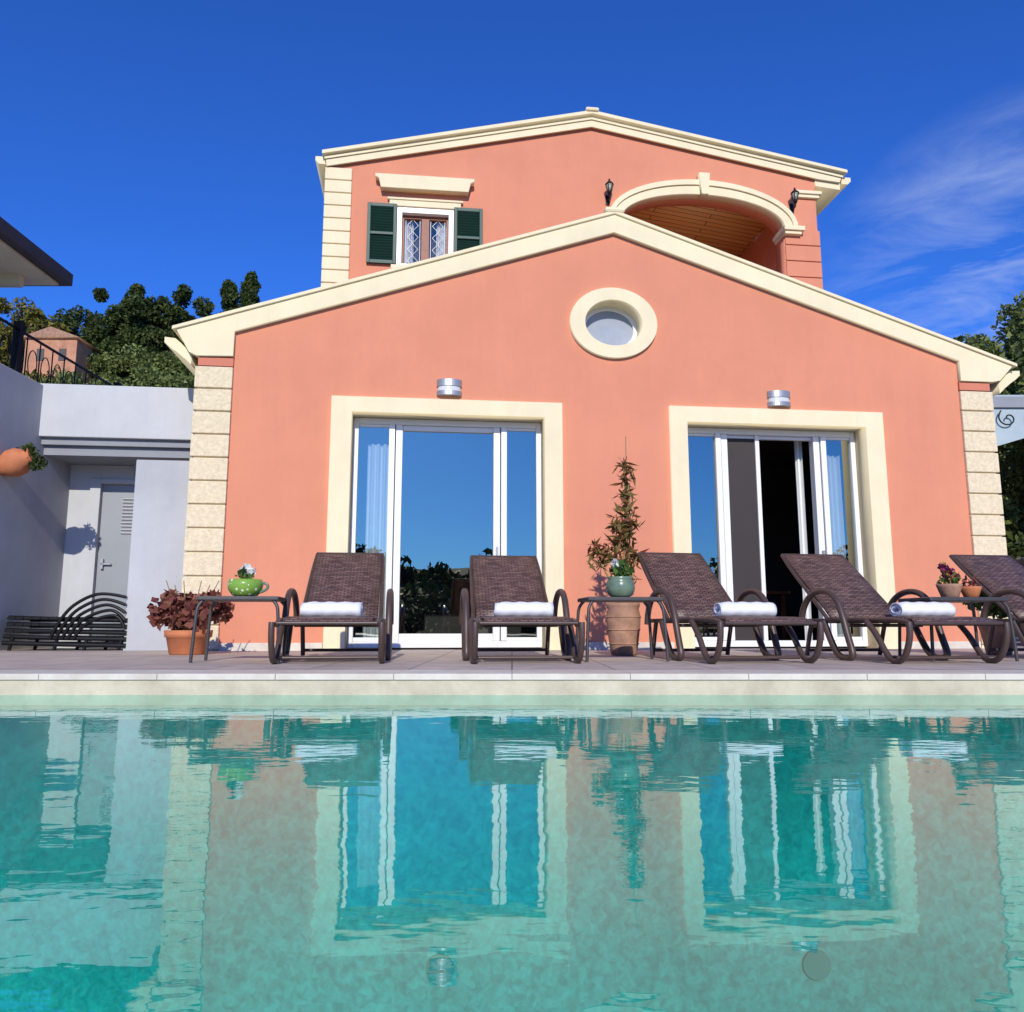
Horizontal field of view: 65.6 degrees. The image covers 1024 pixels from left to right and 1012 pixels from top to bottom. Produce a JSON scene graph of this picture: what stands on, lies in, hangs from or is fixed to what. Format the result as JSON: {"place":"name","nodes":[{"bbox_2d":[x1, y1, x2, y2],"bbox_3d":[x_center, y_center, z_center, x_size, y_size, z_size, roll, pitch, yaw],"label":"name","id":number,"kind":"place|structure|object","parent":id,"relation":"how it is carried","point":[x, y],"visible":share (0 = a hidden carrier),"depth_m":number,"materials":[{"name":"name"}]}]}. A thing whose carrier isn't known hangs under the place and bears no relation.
{"place":"outdoors","nodes":[
{"label":"outdoors","id":0,"kind":"place"},
{"bbox_2d":[0,317,121,385],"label":"iron railing","id":1,"kind":"object","parent":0,"point":[18,327],"visible":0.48,"depth_m":9.36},
{"bbox_2d":[436,390,461,396],"bbox_3d":[-0.690,-1.244,8.761,0.280,0.050,0.087,1,-9,-6],"label":"wall light lower shell","id":2,"kind":"object","parent":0,"point":[453,393],"depth_m":8.73},
{"bbox_2d":[0,680,1023,1011],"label":"swimming pool","id":3,"kind":"structure","parent":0,"point":[510,874],"depth_m":4.04,"materials":[{"name":"liquid"}]},
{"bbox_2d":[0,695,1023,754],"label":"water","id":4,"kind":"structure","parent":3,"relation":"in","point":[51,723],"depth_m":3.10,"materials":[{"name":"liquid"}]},
{"bbox_2d":[0,637,1023,669],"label":"pool terrace deck","id":5,"kind":"structure","parent":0,"point":[95,658],"depth_m":5.70,"materials":[{"name":"tile"}]},
{"bbox_2d":[0,363,70,649],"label":"boundary wall","id":6,"kind":"structure","parent":5,"relation":"on","point":[33,512],"depth_m":8.81,"materials":[{"name":"paint"}]},
{"bbox_2d":[0,442,47,476],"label":"wall amphora pot","id":7,"kind":"object","parent":6,"relation":"attached to","point":[17,462],"depth_m":8.29,"materials":[{"name":"ceramic"}]},
{"bbox_2d":[0,217,72,287],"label":"terrace canopy","id":8,"kind":"object","parent":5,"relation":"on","point":[25,261],"visible":1,"depth_m":9.54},
{"bbox_2d":[1,592,127,650],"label":"stacked iron lounger","id":9,"kind":"object","parent":5,"relation":"on","point":[108,635],"visible":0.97,"depth_m":8.27,"materials":[{"name":"metal"}]},
{"bbox_2d":[57,465,96,647],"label":"recess back wall","id":10,"kind":"structure","parent":5,"relation":"on","point":[81,476],"depth_m":9.55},
{"bbox_2d":[44,445,191,465],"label":"slab soffit","id":11,"kind":"structure","parent":10,"relation":"on","point":[100,456],"depth_m":9.24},
{"bbox_2d":[41,437,190,448],"bbox_3d":[-4.641,-0.555,10.305,2.125,0.079,2.340,1,-9,-7],"label":"slab edge","id":12,"kind":"object","parent":11,"relation":"on","point":[115,443],"visible":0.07,"depth_m":9.15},
{"bbox_2d":[39,383,195,440],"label":"parapet","id":13,"kind":"structure","parent":12,"relation":"on","point":[112,412],"depth_m":9.14,"materials":[{"name":"paint"}]},
{"bbox_2d":[78,479,134,647],"bbox_3d":[-4.671,0.684,9.605,0.890,2.020,0.140,1,-9,-7],"label":"door frame","id":14,"kind":"object","parent":5,"relation":"on","point":[92,539],"visible":0.47,"depth_m":9.55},
{"bbox_2d":[92,484,134,628],"bbox_3d":[-4.648,0.710,9.625,0.700,1.955,0.040,1,-9,-7],"label":"service door","id":15,"kind":"structure","parent":14,"relation":"attached to","point":[114,544],"depth_m":9.62,"materials":[{"name":"grey metal"}]},
{"bbox_2d":[120,498,133,534],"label":"door louvres","id":16,"kind":"object","parent":15,"relation":"attached to","point":[128,516],"depth_m":9.67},
{"bbox_2d":[123,460,190,650],"bbox_3d":[-3.766,0.536,8.492,0.590,2.080,0.060,1,-9,-7],"label":"screen panel","id":17,"kind":"object","parent":5,"relation":"on","point":[159,527],"visible":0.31,"depth_m":8.48,"materials":[{"name":"paint"}]},
{"bbox_2d":[146,580,234,654],"bbox_3d":[-2.882,1.001,7.159,0.730,0.662,0.532,0,-9,0],"label":"coleus in pot","id":18,"kind":"object","parent":5,"relation":"on","point":[173,611],"visible":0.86,"depth_m":7.01,"materials":[{"name":"ceramic"}]},
{"bbox_2d":[181,366,233,648],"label":"quoins","id":19,"kind":"object","parent":5,"relation":"on","point":[206,492],"visible":0.61,"depth_m":8.32,"materials":[{"name":"stone"}]},
{"bbox_2d":[198,357,989,391],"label":"quoin caps","id":20,"kind":"object","parent":19,"relation":"on","point":[229,362],"visible":0.43,"depth_m":8.55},
{"bbox_2d":[189,596,288,662],"bbox_3d":[-1.950,0.890,5.752,0.614,0.461,0.423,1,-9,-7],"label":"side table","id":21,"kind":"object","parent":5,"relation":"on","point":[273,599],"visible":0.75,"depth_m":5.61,"materials":[{"name":"metal"}]},
{"bbox_2d":[227,563,268,595],"bbox_3d":[-1.930,0.535,5.765,0.249,0.246,0.249,-9,-12,44],"label":"green cup planter","id":22,"kind":"object","parent":21,"relation":"on","point":[246,585],"visible":0.98,"depth_m":5.69,"materials":[{"name":"ceramic"}]},
{"bbox_2d":[268,552,393,663],"bbox_3d":[-1.327,0.729,6.130,0.810,0.903,1.817,1,-9,-7],"label":"sun lounger","id":23,"kind":"object","parent":5,"relation":"on","point":[344,577],"visible":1,"depth_m":6.46,"materials":[{"name":"wicker"}]},
{"bbox_2d":[300,602,362,615],"bbox_3d":[-1.266,0.732,5.605,0.424,0.118,0.174,1,-9,-8],"label":"rolled towel","id":24,"kind":"object","parent":23,"relation":"on","point":[331,609],"visible":0.96,"depth_m":5.53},
{"bbox_2d":[0,670,1023,679],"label":"pool coping","id":25,"kind":"object","parent":5,"relation":"on","point":[511,674],"visible":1,"depth_m":4.17,"materials":[{"name":"stone"}]},
{"bbox_2d":[459,555,584,663],"bbox_3d":[0.019,0.744,6.149,0.810,0.879,1.817,1,-9,-6],"label":"sun lounger","id":26,"kind":"object","parent":5,"relation":"on","point":[494,579],"visible":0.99,"depth_m":6.47,"materials":[{"name":"wicker"}]},
{"bbox_2d":[494,602,553,616],"bbox_3d":[0.083,0.736,5.627,0.424,0.118,0.174,1,-9,-6],"label":"rolled towel","id":27,"kind":"object","parent":26,"relation":"on","point":[543,609],"visible":0.92,"depth_m":5.55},
{"bbox_2d":[186,388,1001,650],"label":"quoin joints","id":28,"kind":"object","parent":5,"relation":"on","point":[982,645],"visible":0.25,"depth_m":8.42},
{"bbox_2d":[958,391,1011,643],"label":"quoins","id":29,"kind":"object","parent":28,"relation":"attached to","point":[981,462],"visible":0.46,"depth_m":9.36,"materials":[{"name":"stone"}]},
{"bbox_2d":[209,235,985,650],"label":"front wall","id":30,"kind":"structure","parent":5,"relation":"on","point":[501,331],"depth_m":8.99,"materials":[{"name":"pink paint"}]},
{"bbox_2d":[323,395,563,649],"bbox_3d":[-0.717,0.218,8.731,2.530,2.760,0.385,1,-9,-7],"label":"terrace door left surround","id":31,"kind":"object","parent":30,"relation":"attached to","point":[345,410],"visible":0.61,"depth_m":8.67,"materials":[{"name":"paint"}]},
{"bbox_2d":[347,417,541,647],"bbox_3d":[-0.720,0.290,8.829,2.106,2.528,0.130,1,-9,-7],"label":"terrace door left frame","id":32,"kind":"object","parent":30,"relation":"in","point":[497,638],"visible":0.91,"depth_m":8.82,"materials":[{"name":"plastic"}]},
{"bbox_2d":[437,378,461,387],"bbox_3d":[-0.690,-1.359,8.778,0.280,0.077,0.087,1,-9,-6],"label":"wall light upper shell","id":33,"kind":"object","parent":30,"relation":"attached to","point":[449,381],"depth_m":8.75},
{"bbox_2d":[177,214,1011,383],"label":"rake trim","id":34,"kind":"structure","parent":30,"relation":"attached to","point":[215,337],"depth_m":9.21,"materials":[{"name":"paint"}]},
{"bbox_2d":[569,288,656,358],"bbox_3d":[1.151,-2.081,9.244,1.020,0.840,0.290,1,-9,-7],"label":"oval window surround","id":35,"kind":"object","parent":30,"relation":"attached to","point":[638,309],"visible":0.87,"depth_m":9.12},
{"bbox_2d":[585,307,636,342],"bbox_3d":[1.140,-2.066,9.342,0.690,0.570,0.050,1,-9,-7],"label":"oval window frame","id":36,"kind":"object","parent":35,"relation":"in","point":[621,312],"visible":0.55,"depth_m":9.36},
{"bbox_2d":[586,311,632,344],"bbox_3d":[1.139,-2.065,9.350,0.600,0.490,0.010,1,-9,-6],"label":"oval window pane","id":37,"kind":"object","parent":36,"relation":"in","point":[610,328],"visible":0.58,"depth_m":9.35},
{"bbox_2d":[767,390,789,398],"bbox_3d":[3.104,-1.294,9.213,0.280,0.077,0.087,1,-9,-7],"label":"wall light upper shell","id":38,"kind":"object","parent":30,"relation":"attached to","point":[778,393],"depth_m":9.18},
{"bbox_2d":[669,406,897,648],"bbox_3d":[3.048,0.278,9.162,2.570,2.770,0.385,1,-9,-7],"label":"terrace door right surround","id":39,"kind":"object","parent":30,"relation":"attached to","point":[867,428],"visible":0.53,"depth_m":9.13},
{"bbox_2d":[688,427,867,646],"bbox_3d":[3.025,0.354,9.258,2.146,2.528,0.130,1,-9,-7],"label":"terrace door right frame","id":40,"kind":"object","parent":39,"relation":"in","point":[819,490],"visible":0.66,"depth_m":9.29,"materials":[{"name":"plastic"}]},
{"bbox_2d":[727,438,762,639],"bbox_3d":[2.691,0.365,9.209,0.345,2.348,0.008,1,-9,-6],"label":"sliding door panel","id":41,"kind":"object","parent":40,"relation":"in","point":[744,519],"visible":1,"depth_m":9.23,"materials":[{"name":"glass"}]},
{"bbox_3d":[0.799,-1.992,12.839,9.660,1.760,7.240,1,-9,-7],"label":"lower roof","id":42,"kind":"object","parent":30,"relation":"on","visible":0},
{"bbox_2d":[330,128,819,278],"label":"front wall","id":43,"kind":"structure","parent":42,"relation":"on","point":[527,185],"depth_m":11.53,"materials":[{"name":"pink paint"}]},
{"bbox_2d":[321,167,351,286],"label":"quoins","id":44,"kind":"object","parent":43,"relation":"attached to","point":[334,251],"visible":0.46,"depth_m":11.00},
{"bbox_2d":[366,202,396,264],"bbox_3d":[-1.813,-3.794,11.060,0.405,0.890,0.040,1,-9,-7],"label":"shutter","id":45,"kind":"object","parent":43,"relation":"attached to","point":[379,261],"visible":1,"depth_m":11.04,"materials":[{"name":"green paint"}]},
{"bbox_2d":[369,206,393,259],"bbox_3d":[-1.813,-3.793,11.062,0.315,0.791,0.034,1,-9,-7],"label":"window shutter","id":46,"kind":"object","parent":45,"relation":"attached to","point":[381,247],"visible":1,"depth_m":11.06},
{"bbox_2d":[404,221,413,263],"bbox_3d":[-1.462,-3.708,11.260,0.130,0.800,0.078,1,-9,-7],"label":"lace curtain","id":47,"kind":"object","parent":43,"relation":"hanging from","point":[409,232],"visible":0.58,"depth_m":11.27,"materials":[{"name":"fabric"}]},
{"bbox_2d":[404,222,435,262],"bbox_3d":[-1.264,-3.671,11.503,0.700,0.900,0.012,1,-9,-6],"label":"window glass","id":48,"kind":"object","parent":43,"relation":"attached to","point":[417,231],"depth_m":11.52,"materials":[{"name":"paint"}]},
{"bbox_2d":[375,173,473,196],"bbox_3d":[-1.226,-4.525,11.209,1.380,0.200,0.130,1,-9,-7],"label":"window hood","id":49,"kind":"object","parent":43,"relation":"attached to","point":[418,184],"depth_m":11.16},
{"bbox_2d":[387,197,462,209],"bbox_3d":[-1.220,-4.262,11.208,1.060,0.120,0.055,1,-9,-7],"label":"window lintel","id":50,"kind":"structure","parent":43,"relation":"attached to","point":[425,203],"depth_m":11.20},
{"bbox_2d":[396,207,453,264],"bbox_3d":[-1.222,-3.741,11.192,0.790,0.885,0.130,1,-9,-7],"label":"window outer frame","id":51,"kind":"object","parent":43,"relation":"attached to","point":[401,211],"visible":0.63,"depth_m":11.17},
{"bbox_2d":[401,215,448,263],"bbox_3d":[-1.228,-3.722,11.235,0.650,0.760,0.060,1,-9,-7],"label":"window sash","id":52,"kind":"object","parent":51,"relation":"in","point":[425,238],"depth_m":11.23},
{"bbox_2d":[405,220,444,262],"bbox_3d":[-1.228,-3.702,11.232,0.559,0.719,0.010,1,-9,-6],"label":"window lattice","id":53,"kind":"object","parent":52,"relation":"attached to","point":[419,241],"depth_m":11.23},
{"bbox_2d":[436,222,445,256],"bbox_3d":[-1.000,-3.700,11.315,0.160,0.800,0.074,1,-9,-7],"label":"lace curtain","id":54,"kind":"object","parent":43,"relation":"hanging from","point":[439,238],"visible":0.59,"depth_m":11.34,"materials":[{"name":"fabric"}]},
{"bbox_2d":[454,207,482,251],"bbox_3d":[-0.616,-3.773,11.199,0.315,0.791,0.034,1,-9,-7],"label":"window shutter","id":55,"kind":"object","parent":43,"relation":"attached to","point":[468,223],"visible":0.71,"depth_m":11.22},
{"bbox_2d":[326,116,841,182],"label":"rake trim","id":56,"kind":"structure","parent":43,"relation":"attached to","point":[572,127],"depth_m":11.64,"materials":[{"name":"paint"}]},
{"bbox_2d":[326,135,842,223],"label":"roof","id":57,"kind":"structure","parent":43,"relation":"on","point":[460,135],"depth_m":12.01,"materials":[{"name":"tile"}]},
{"bbox_2d":[315,156,326,195],"bbox_3d":[-2.976,-4.457,13.697,0.150,0.110,5.220,1,-9,-7],"label":"gutter","id":58,"kind":"object","parent":57,"relation":"attached to","point":[321,163],"visible":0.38,"depth_m":11.27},
{"bbox_2d":[324,117,842,177],"bbox_3d":[1.189,-5.235,11.594,7.660,0.930,0.020,1,-9,-7],"label":"rake","id":59,"kind":"object","parent":57,"relation":"attached to","point":[574,121],"visible":1,"depth_m":11.63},
{"bbox_2d":[322,111,847,176],"bbox_3d":[1.186,-5.290,11.714,7.740,0.965,0.320,1,-9,-7],"label":"rake cap","id":60,"kind":"object","parent":57,"relation":"on","point":[500,126],"visible":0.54,"depth_m":11.61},
{"bbox_2d":[814,179,839,213],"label":"roof soffit","id":61,"kind":"structure","parent":57,"relation":"attached to","point":[830,190],"depth_m":12.07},
{"bbox_2d":[617,185,792,228],"bbox_3d":[2.808,-4.467,11.758,2.860,0.650,0.160,1,-9,-7],"label":"arch surround","id":62,"kind":"object","parent":43,"relation":"attached to","point":[778,216],"visible":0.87,"depth_m":11.75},
{"bbox_2d":[696,172,709,198],"bbox_3d":[2.817,-4.716,11.716,0.160,0.330,0.160,1,-9,-7],"label":"arch keystone","id":63,"kind":"object","parent":62,"relation":"attached to","point":[703,178],"visible":1,"depth_m":11.65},
{"bbox_2d":[611,179,797,225],"bbox_3d":[2.818,-4.481,11.669,2.860,0.650,0.027,1,-9,-7],"label":"arch surround lip","id":64,"kind":"object","parent":62,"relation":"attached to","point":[774,201],"visible":0.9,"depth_m":11.71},
{"bbox_2d":[785,230,822,288],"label":"verandah pillar courses","id":65,"kind":"object","parent":43,"relation":"attached to","point":[810,254],"visible":0.34,"depth_m":11.78,"materials":[{"name":"pink paint"}]},
{"bbox_2d":[772,225,804,244],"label":"arch imposts","id":66,"kind":"object","parent":65,"relation":"on","point":[790,230],"visible":0.43,"depth_m":11.75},
{"bbox_2d":[797,190,821,200],"bbox_3d":[4.426,-4.647,12.072,0.400,0.100,0.370,1,-9,-7],"label":"pillar capital","id":67,"kind":"object","parent":43,"relation":"attached to","point":[808,194],"visible":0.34,"depth_m":11.91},
{"bbox_2d":[172,212,1016,368],"bbox_3d":[1.210,-2.580,9.339,9.780,1.705,0.385,1,-9,-7],"label":"rake cap","id":68,"kind":"object","parent":42,"relation":"on","point":[264,303],"visible":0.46,"depth_m":9.23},
{"bbox_2d":[164,337,197,375],"bbox_3d":[-4.006,-1.137,12.076,0.290,0.300,7.180,1,-9,-7],"label":"gutter","id":69,"kind":"object","parent":68,"relation":"attached to","point":[182,353],"visible":0.39,"depth_m":8.56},
{"bbox_2d":[740,227,775,270],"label":"side wall","id":70,"kind":"structure","parent":42,"relation":"on","point":[760,251],"depth_m":13.11,"materials":[{"name":"pink paint"}]},
{"bbox_2d":[218,641,980,650],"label":"plinth","id":71,"kind":"structure","parent":5,"relation":"on","point":[592,646],"depth_m":8.55,"materials":[{"name":"stone"}]},
{"bbox_2d":[585,436,649,655],"bbox_3d":[0.931,0.330,7.030,0.575,1.950,0.311,0,-9,0],"label":"potted plant","id":72,"kind":"object","parent":5,"relation":"on","point":[623,620],"visible":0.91,"depth_m":6.98,"materials":[{"name":"plant"}]},
{"bbox_2d":[575,597,669,661],"bbox_3d":[0.800,0.910,5.880,0.614,0.461,0.423,1,-9,-7],"label":"side table","id":73,"kind":"object","parent":5,"relation":"on","point":[643,600],"visible":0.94,"depth_m":5.73,"materials":[{"name":"metal"}]},
{"bbox_2d":[606,558,634,596],"bbox_3d":[0.796,0.522,5.807,0.223,0.285,0.210,0,-9,0],"label":"glazed flower pot","id":74,"kind":"object","parent":73,"relation":"on","point":[620,583],"visible":0.97,"depth_m":5.74,"materials":[{"name":"green ceramic"}]},
{"bbox_2d":[392,646,863,649],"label":"interior floor","id":75,"kind":"structure","parent":5,"relation":"on","point":[540,647],"depth_m":9.01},
{"bbox_2d":[353,426,859,639],"bbox_3d":[0.936,0.402,11.017,8.500,3.000,3.740,1,-9,-7],"label":"interior room","id":76,"kind":"object","parent":75,"relation":"on","point":[447,508],"visible":0.07,"depth_m":12.63,"materials":[{"name":"glass"}]},
{"bbox_2d":[363,444,395,637],"bbox_3d":[-1.479,0.410,8.896,0.320,2.250,0.076,1,-9,-7],"label":"curtain","id":77,"kind":"object","parent":76,"relation":"hanging from","point":[377,501],"visible":0.51,"depth_m":8.96,"materials":[{"name":"fabric"}]},
{"bbox_2d":[794,441,812,639],"bbox_3d":[3.498,0.410,9.564,0.080,2.450,0.068,1,-9,-7],"label":"curtain","id":78,"kind":"object","parent":76,"relation":"hanging from","point":[800,497],"visible":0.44,"depth_m":9.62,"materials":[{"name":"fabric"}]},
{"bbox_2d":[827,455,850,636],"bbox_3d":[3.810,0.501,9.501,0.330,2.250,0.078,1,-9,-7],"label":"curtain","id":79,"kind":"object","parent":76,"relation":"hanging from","point":[836,506],"visible":0.32,"depth_m":9.58,"materials":[{"name":"fabric"}]},
{"bbox_2d":[637,552,823,663],"bbox_3d":[1.555,0.731,6.144,0.810,0.903,1.817,2,-9,-10],"label":"sun lounger","id":80,"kind":"object","parent":5,"relation":"on","point":[689,588],"visible":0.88,"depth_m":6.33,"materials":[{"name":"wicker"}]},
{"bbox_2d":[713,602,776,616],"bbox_3d":[1.648,0.735,5.624,0.424,0.118,0.174,1,-9,-8],"label":"rolled towel","id":81,"kind":"object","parent":80,"relation":"on","point":[767,609],"visible":0.97,"depth_m":5.55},
{"bbox_2d":[780,554,1010,663],"bbox_3d":[2.810,0.737,6.145,0.810,0.891,1.817,1,-9,-9],"label":"sun lounger","id":82,"kind":"object","parent":5,"relation":"on","point":[843,591],"visible":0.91,"depth_m":6.30,"materials":[{"name":"wicker"}]},
{"bbox_2d":[889,602,955,616],"bbox_3d":[2.904,0.736,5.627,0.424,0.118,0.174,1,-9,-9],"label":"rolled towel","id":83,"kind":"object","parent":82,"relation":"on","point":[946,609],"visible":0.95,"depth_m":5.56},
{"bbox_2d":[898,597,1018,661],"bbox_3d":[3.300,0.917,5.929,0.674,0.461,0.423,1,-9,-7],"label":"side table","id":84,"kind":"object","parent":5,"relation":"on","point":[972,600],"visible":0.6,"depth_m":5.79,"materials":[{"name":"metal"}]},
{"bbox_2d":[935,560,962,596],"bbox_3d":[3.260,0.544,5.935,0.180,0.279,0.180,0,-9,0],"label":"pansy pot","id":85,"kind":"object","parent":84,"relation":"on","point":[949,589],"visible":0.94,"depth_m":5.91,"materials":[{"name":"ceramic"}]},
{"bbox_2d":[961,575,981,596],"bbox_3d":[3.400,0.593,5.898,0.150,0.171,0.150,0,-9,0],"label":"pansy pot","id":86,"kind":"object","parent":84,"relation":"on","point":[973,590],"visible":0.79,"depth_m":5.85,"materials":[{"name":"ceramic"}]},
{"bbox_2d":[949,555,1023,654],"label":"sun lounger","id":87,"kind":"object","parent":5,"relation":"on","point":[999,575],"visible":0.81,"depth_m":6.78,"materials":[{"name":"wicker"}]},
{"bbox_2d":[963,589,1012,654],"bbox_3d":[4.248,0.980,7.047,0.442,0.669,0.342,0,-9,0],"label":"terracotta planter","id":88,"kind":"object","parent":5,"relation":"on","point":[995,609],"visible":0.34,"depth_m":6.99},
{"bbox_2d":[953,291,1023,477],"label":"olive tree","id":89,"kind":"object","parent":5,"relation":"on","point":[1013,343],"visible":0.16,"depth_m":16.67,"materials":[{"name":"green plant"}]},
{"bbox_2d":[991,395,1023,445],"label":"iron pergola canopy","id":90,"kind":"object","parent":5,"relation":"on","point":[1008,411],"visible":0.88,"depth_m":11.14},
{"bbox_2d":[995,438,1023,552],"bbox_3d":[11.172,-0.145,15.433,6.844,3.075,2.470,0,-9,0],"label":"garden shrubs","id":91,"kind":"object","parent":5,"relation":"on","point":[1005,489],"visible":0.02,"depth_m":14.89,"materials":[{"name":"green plant"}]},
{"bbox_2d":[1002,530,1023,625],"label":"garden shrubs","id":92,"kind":"object","parent":5,"relation":"on","point":[1019,540],"visible":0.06,"depth_m":12.38,"materials":[{"name":"green plant"}]},
{"bbox_3d":[5.170,0.579,12.957,0.260,3.430,6.650,1,-9,-7],"label":"lower side wall","id":93,"kind":"object","parent":5,"relation":"on","visible":0},
{"bbox_2d":[988,371,1019,395],"bbox_3d":[5.630,-0.970,13.179,0.290,0.300,7.180,1,-9,-7],"label":"gutter","id":94,"kind":"object","parent":93,"relation":"attached to","point":[1002,384],"visible":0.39,"depth_m":9.67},
{"bbox_2d":[0,0,1023,351],"label":"sky","id":95,"kind":"structure","parent":0,"point":[158,145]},
{"bbox_2d":[629,206,766,257],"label":"verandah ceiling","id":96,"kind":"structure","parent":0,"point":[734,234],"depth_m":13.19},
{"bbox_2d":[703,591,789,639],"bbox_3d":[3.256,1.464,11.250,1.300,0.930,1.300,1,-9,-7],"label":"interior dining table","id":97,"kind":"object","parent":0,"point":[783,611],"visible":0.11,"depth_m":11.20,"materials":[{"name":"brown wood"}]},
{"bbox_3d":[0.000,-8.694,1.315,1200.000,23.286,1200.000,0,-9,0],"label":"ground","id":98,"kind":"structure","parent":0,"visible":0},
{"bbox_2d":[0,296,71,373],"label":"scrub tree","id":99,"kind":"object","parent":98,"relation":"on","point":[34,319],"visible":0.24,"depth_m":35.97,"materials":[{"name":"green plant"}]},
{"bbox_2d":[23,338,98,382],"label":"walls","id":100,"kind":"structure","parent":98,"relation":"on","point":[78,351],"depth_m":32.33,"materials":[{"name":"pink paint"}]},
{"bbox_2d":[24,326,101,353],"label":"roof","id":101,"kind":"structure","parent":100,"relation":"on","point":[50,332],"depth_m":32.27,"materials":[{"name":"tile"}]},
{"bbox_2d":[52,305,128,350],"bbox_3d":[-20.813,-6.754,39.452,4.030,6.893,4.473,0,-9,0],"label":"oak tree","id":102,"kind":"object","parent":98,"relation":"on","point":[72,320],"visible":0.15,"depth_m":38.49,"materials":[{"name":"green plant"}]},
{"bbox_2d":[25,364,194,387],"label":"hillside shrubs","id":103,"kind":"object","parent":98,"relation":"on","point":[175,380],"visible":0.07,"depth_m":29.83,"materials":[{"name":"green plant"}]},
{"bbox_2d":[87,283,186,385],"bbox_3d":[-16.700,-6.740,35.449,3.963,6.462,3.884,0,-9,0],"label":"oak tree","id":104,"kind":"object","parent":98,"relation":"on","point":[127,319],"visible":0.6,"depth_m":34.86,"materials":[{"name":"green plant"}]},
{"bbox_2d":[86,342,194,386],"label":"hillside shrubs","id":105,"kind":"object","parent":98,"relation":"on","point":[106,365],"visible":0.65,"depth_m":33.44,"materials":[{"name":"green plant"}]},
{"bbox_2d":[138,283,215,380],"bbox_3d":[-15.464,-6.765,36.461,3.779,6.816,4.107,0,-9,0],"label":"oak tree","id":106,"kind":"object","parent":98,"relation":"on","point":[182,294],"visible":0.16,"depth_m":36.11,"materials":[{"name":"green plant"}]},
{"bbox_2d":[216,279,240,313],"bbox_3d":[-13.410,-7.356,37.572,2.058,7.083,2.461,0,-9,0],"label":"cypress tree","id":107,"kind":"object","parent":98,"relation":"on","point":[229,293],"visible":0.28,"depth_m":37.76,"materials":[{"name":"green plant"}]},
{"bbox_2d":[238,271,261,307],"bbox_3d":[-12.571,-7.636,37.939,2.369,7.748,2.329,-5,-10,30],"label":"cypress tree","id":108,"kind":"object","parent":98,"relation":"on","point":[250,286],"visible":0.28,"depth_m":38.27,"materials":[{"name":"green plant"}]},
{"bbox_3d":[-3.897,0.649,9.773,0.725,2.240,0.200,1,-9,-7],"label":"recess back wall","id":109,"kind":"object","parent":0,"visible":0},
{"bbox_2d":[96,466,134,478],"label":"recess lintel","id":110,"kind":"structure","parent":109,"relation":"attached to","point":[114,472],"depth_m":9.72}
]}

